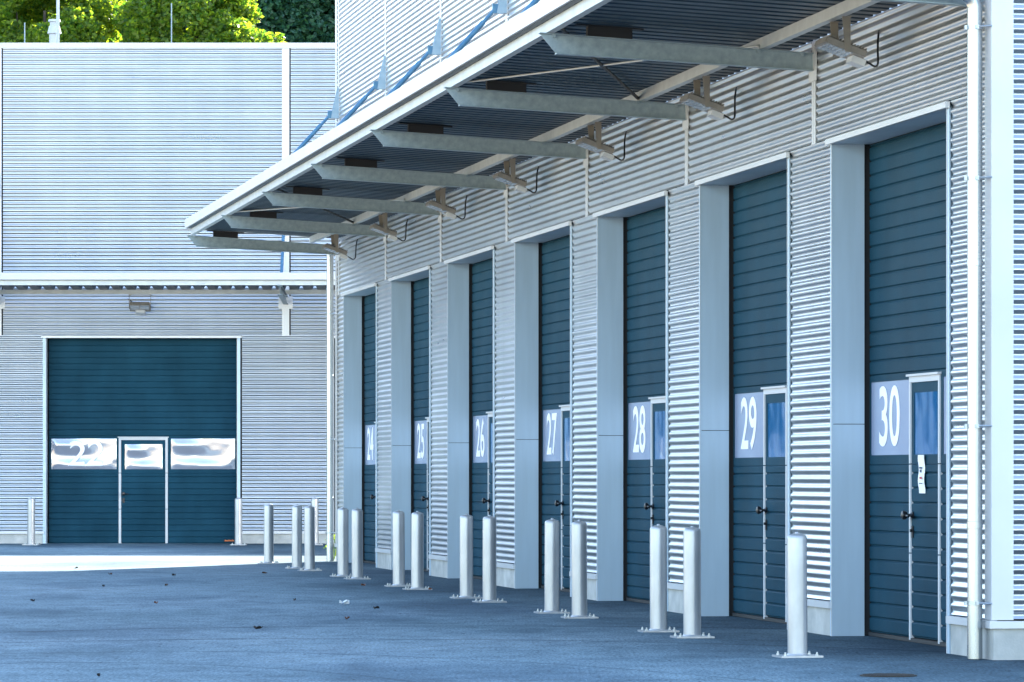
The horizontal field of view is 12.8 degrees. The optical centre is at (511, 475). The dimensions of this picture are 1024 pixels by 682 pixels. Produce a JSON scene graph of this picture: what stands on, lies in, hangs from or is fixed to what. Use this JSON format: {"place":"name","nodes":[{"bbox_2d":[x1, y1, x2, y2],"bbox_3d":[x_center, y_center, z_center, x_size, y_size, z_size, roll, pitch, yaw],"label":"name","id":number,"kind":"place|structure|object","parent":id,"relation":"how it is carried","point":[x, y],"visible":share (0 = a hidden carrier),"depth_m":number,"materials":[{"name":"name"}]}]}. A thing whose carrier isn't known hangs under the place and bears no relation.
{"place":"outdoors","nodes":[
{"label":"outdoors","id":0,"kind":"place"},
{"bbox_2d":[0,0,334,543],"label":"warehouse","id":1,"kind":"structure","parent":0,"point":[190,406],"depth_m":94.92,"materials":[{"name":"grey metal"}]},
{"bbox_2d":[128,295,150,314],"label":"floodlight","id":2,"kind":"object","parent":1,"relation":"attached to","point":[139,308],"visible":1,"depth_m":94.48,"materials":[{"name":"grey metal"}]},
{"bbox_2d":[49,339,236,542],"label":"sectional door","id":3,"kind":"structure","parent":1,"relation":"in","point":[143,432],"depth_m":95.24,"materials":[{"name":"metal"}]},
{"bbox_2d":[0,543,1023,681],"bbox_3d":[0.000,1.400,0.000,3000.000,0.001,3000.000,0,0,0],"label":"ground","id":4,"kind":"structure","parent":0,"point":[207,612],"depth_m":40.45,"materials":[{"name":"grey asphalt"}]},
{"bbox_2d":[22,497,39,544],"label":"bollard","id":5,"kind":"object","parent":4,"relation":"on","point":[31,521],"visible":1,"depth_m":92.73,"materials":[{"name":"silver metal"}]},
{"bbox_2d":[230,497,246,544],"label":"bollard","id":6,"kind":"object","parent":4,"relation":"on","point":[238,520],"visible":1,"depth_m":92.73,"materials":[{"name":"silver metal"}]},
{"bbox_2d":[258,503,279,563],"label":"bollard","id":7,"kind":"object","parent":4,"relation":"on","point":[268,533],"visible":1,"depth_m":73.03,"materials":[{"name":"silver metal"}]},
{"bbox_2d":[285,504,304,568],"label":"bollard","id":8,"kind":"object","parent":4,"relation":"on","point":[296,536],"visible":0.96,"depth_m":69.15,"materials":[{"name":"silver metal"}]},
{"bbox_2d":[298,505,321,570],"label":"bollard","id":9,"kind":"object","parent":4,"relation":"on","point":[309,535],"visible":1,"depth_m":67.52,"materials":[{"name":"silver metal"}]},
{"bbox_2d":[311,497,322,544],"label":"bollard","id":10,"kind":"object","parent":4,"relation":"on","point":[314,502],"visible":0.73,"depth_m":92.73,"materials":[{"name":"silver metal"}]},
{"bbox_2d":[330,507,351,576],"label":"bollard","id":11,"kind":"object","parent":4,"relation":"on","point":[342,547],"visible":0.96,"depth_m":63.61,"materials":[{"name":"silver metal"}]},
{"bbox_2d":[339,600,348,603],"bbox_3d":[-1.815,1.365,49.707,0.104,0.046,0.090,0,0,-26],"label":"litter scrap","id":12,"kind":"object","parent":4,"relation":"on","point":[345,602],"visible":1,"depth_m":49.69,"materials":[{"name":"white paper"}]},
{"bbox_2d":[344,508,370,578],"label":"bollard","id":13,"kind":"object","parent":4,"relation":"on","point":[357,539],"visible":1,"depth_m":62.06,"materials":[{"name":"silver metal"}]},
{"bbox_2d":[384,510,410,586],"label":"bollard","id":14,"kind":"object","parent":4,"relation":"on","point":[398,526],"visible":0.99,"depth_m":57.99,"materials":[{"name":"silver metal"}]},
{"bbox_2d":[402,511,431,589],"bbox_3d":[-1.164,0.915,56.407,0.330,0.969,0.330,0,0,-8],"label":"bollard","id":15,"kind":"object","parent":4,"relation":"on","point":[417,550],"visible":0.99,"depth_m":56.34,"materials":[{"name":"silver metal"}]},
{"bbox_2d":[450,514,482,598],"bbox_3d":[-0.521,0.915,52.435,0.330,0.969,0.330,0,0,-11],"label":"bollard","id":16,"kind":"object","parent":4,"relation":"on","point":[466,556],"visible":1,"depth_m":52.37,"materials":[{"name":"silver metal"}]},
{"bbox_2d":[472,515,506,602],"bbox_3d":[-0.249,0.915,50.770,0.330,0.969,0.330,0,0,-11],"label":"bollard","id":17,"kind":"object","parent":4,"relation":"on","point":[489,558],"visible":1,"depth_m":50.70,"materials":[{"name":"silver metal"}]},
{"bbox_2d":[534,518,569,613],"bbox_3d":[0.408,0.915,46.731,0.330,0.969,0.330,0,0,-8],"label":"bollard","id":18,"kind":"object","parent":4,"relation":"on","point":[552,569],"visible":1,"depth_m":46.66,"materials":[{"name":"silver metal"}]},
{"bbox_2d":[561,520,598,618],"bbox_3d":[0.662,0.915,45.142,0.330,0.969,0.330,0,0,-7],"label":"bollard","id":19,"kind":"object","parent":4,"relation":"on","point":[579,563],"visible":1,"depth_m":45.08,"materials":[{"name":"silver metal"}]},
{"bbox_2d":[637,524,679,631],"bbox_3d":[1.315,0.915,41.147,0.330,0.969,0.330,0,0,-7],"label":"bollard","id":20,"kind":"object","parent":4,"relation":"on","point":[658,577],"visible":1,"depth_m":41.08,"materials":[{"name":"silver metal"}]},
{"bbox_2d":[670,526,714,637],"bbox_3d":[1.559,0.915,39.646,0.330,0.969,0.330,0,0,-9],"label":"bollard","id":21,"kind":"object","parent":4,"relation":"on","point":[691,581],"visible":1,"depth_m":39.58,"materials":[{"name":"silver metal"}]},
{"bbox_2d":[772,532,822,657],"bbox_3d":[2.204,0.915,35.414,0.330,0.969,0.330,0,0,-10],"label":"bollard","id":22,"kind":"object","parent":4,"relation":"on","point":[796,594],"visible":1,"depth_m":35.35,"materials":[{"name":"metal"}]},
{"bbox_2d":[860,673,916,676],"bbox_3d":[2.632,1.393,32.050,0.400,0.012,0.400,0,0,0],"label":"manhole cover","id":23,"kind":"object","parent":4,"relation":"on","point":[888,675],"visible":1,"depth_m":31.95,"materials":[{"name":"metal"}]},
{"bbox_2d":[185,0,1023,659],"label":"warehouse","id":24,"kind":"structure","parent":0,"point":[769,318],"depth_m":45.69,"materials":[{"name":"grey metal"}]},
{"bbox_2d":[322,234,357,259],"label":"floodlight","id":25,"kind":"object","parent":24,"relation":"attached to","point":[333,247],"visible":0.98,"depth_m":71.74,"materials":[{"name":"grey metal"}]},
{"bbox_2d":[364,293,375,563],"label":"sectional door","id":26,"kind":"structure","parent":24,"relation":"in","point":[369,301],"depth_m":73.25,"materials":[{"name":"metal"}]},
{"bbox_2d":[369,213,407,241],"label":"floodlight","id":27,"kind":"object","parent":24,"relation":"attached to","point":[381,229],"visible":0.99,"depth_m":66.13,"materials":[{"name":"grey metal"}]},
{"bbox_2d":[414,278,428,571],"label":"sectional door","id":28,"kind":"structure","parent":24,"relation":"in","point":[421,287],"depth_m":67.43,"materials":[{"name":"metal"}]},
{"bbox_2d":[425,188,466,219],"bbox_3d":[-0.835,-3.595,60.651,0.590,0.407,0.561,0,0,-9],"label":"floodlight","id":29,"kind":"object","parent":24,"relation":"attached to","point":[438,205],"visible":1,"depth_m":60.48,"materials":[{"name":"grey metal"}]},
{"bbox_2d":[472,258,492,579],"bbox_3d":[-0.263,-0.750,60.720,0.146,4.291,3.890,0,0,-9],"label":"sectional door","id":30,"kind":"structure","parent":24,"relation":"in","point":[482,277],"depth_m":61.82,"materials":[{"name":"metal"}]},
{"bbox_2d":[493,158,538,193],"bbox_3d":[0.083,-3.595,55.005,0.590,0.407,0.561,0,0,-9],"label":"floodlight","id":31,"kind":"object","parent":24,"relation":"attached to","point":[518,184],"visible":1,"depth_m":54.84,"materials":[{"name":"grey metal"}]},
{"bbox_2d":[541,235,569,591],"bbox_3d":[0.655,-0.750,55.074,0.146,4.291,3.890,0,0,-9],"label":"sectional door","id":32,"kind":"structure","parent":24,"relation":"in","point":[556,253],"depth_m":55.92,"materials":[{"name":"metal"}]},
{"bbox_2d":[575,122,626,160],"bbox_3d":[1.001,-3.595,49.359,0.590,0.407,0.561,0,0,-9],"label":"floodlight","id":33,"kind":"object","parent":24,"relation":"attached to","point":[605,151],"visible":1,"depth_m":49.19,"materials":[{"name":"grey metal"}]},
{"bbox_2d":[626,207,664,603],"bbox_3d":[1.562,-0.750,49.424,0.146,4.291,3.890,0,0,-9],"label":"sectional door","id":34,"kind":"structure","parent":24,"relation":"in","point":[646,231],"depth_m":50.33,"materials":[{"name":"metal"}]},
{"bbox_2d":[679,76,736,120],"bbox_3d":[1.919,-3.595,43.713,0.590,0.407,0.561,0,0,-9],"label":"floodlight","id":35,"kind":"object","parent":24,"relation":"attached to","point":[696,100],"visible":1,"depth_m":43.56,"materials":[{"name":"grey metal"}]},
{"bbox_2d":[732,170,786,623],"bbox_3d":[2.490,-0.750,43.782,0.146,4.291,3.890,0,0,-9],"label":"sectional door","id":36,"kind":"structure","parent":24,"relation":"in","point":[759,205],"depth_m":44.46,"materials":[{"name":"metal"}]},
{"bbox_2d":[814,16,879,67],"bbox_3d":[2.837,-3.595,38.067,0.590,0.407,0.561,0,0,-9],"label":"floodlight","id":37,"kind":"object","parent":24,"relation":"attached to","point":[854,55],"visible":1,"depth_m":37.90,"materials":[{"name":"grey metal"}]},
{"bbox_2d":[868,123,945,646],"bbox_3d":[3.407,-0.750,38.136,0.146,4.291,3.890,0,0,-9],"label":"sectional door","id":38,"kind":"structure","parent":24,"relation":"in","point":[908,171],"depth_m":38.70,"materials":[{"name":"metal"}]},
{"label":"hill","id":39,"kind":"structure","parent":0,"visible":0},
{"bbox_2d":[0,0,129,42],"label":"broadleaf tree","id":40,"kind":"object","parent":39,"relation":"on","point":[86,21],"visible":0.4,"depth_m":121.16,"materials":[{"name":"green plant"}]},
{"bbox_2d":[112,0,264,42],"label":"broadleaf tree","id":41,"kind":"object","parent":39,"relation":"on","point":[214,21],"visible":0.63,"depth_m":120.18,"materials":[{"name":"green plant"}]},
{"bbox_2d":[179,0,334,42],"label":"broadleaf tree","id":42,"kind":"object","parent":39,"relation":"on","point":[303,21],"visible":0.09,"depth_m":134.87,"materials":[{"name":"green plant"}]},
{"bbox_2d":[253,29,291,42],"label":"broadleaf tree","id":43,"kind":"object","parent":39,"relation":"on","point":[263,36],"visible":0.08,"depth_m":119.40,"materials":[{"name":"green plant"}]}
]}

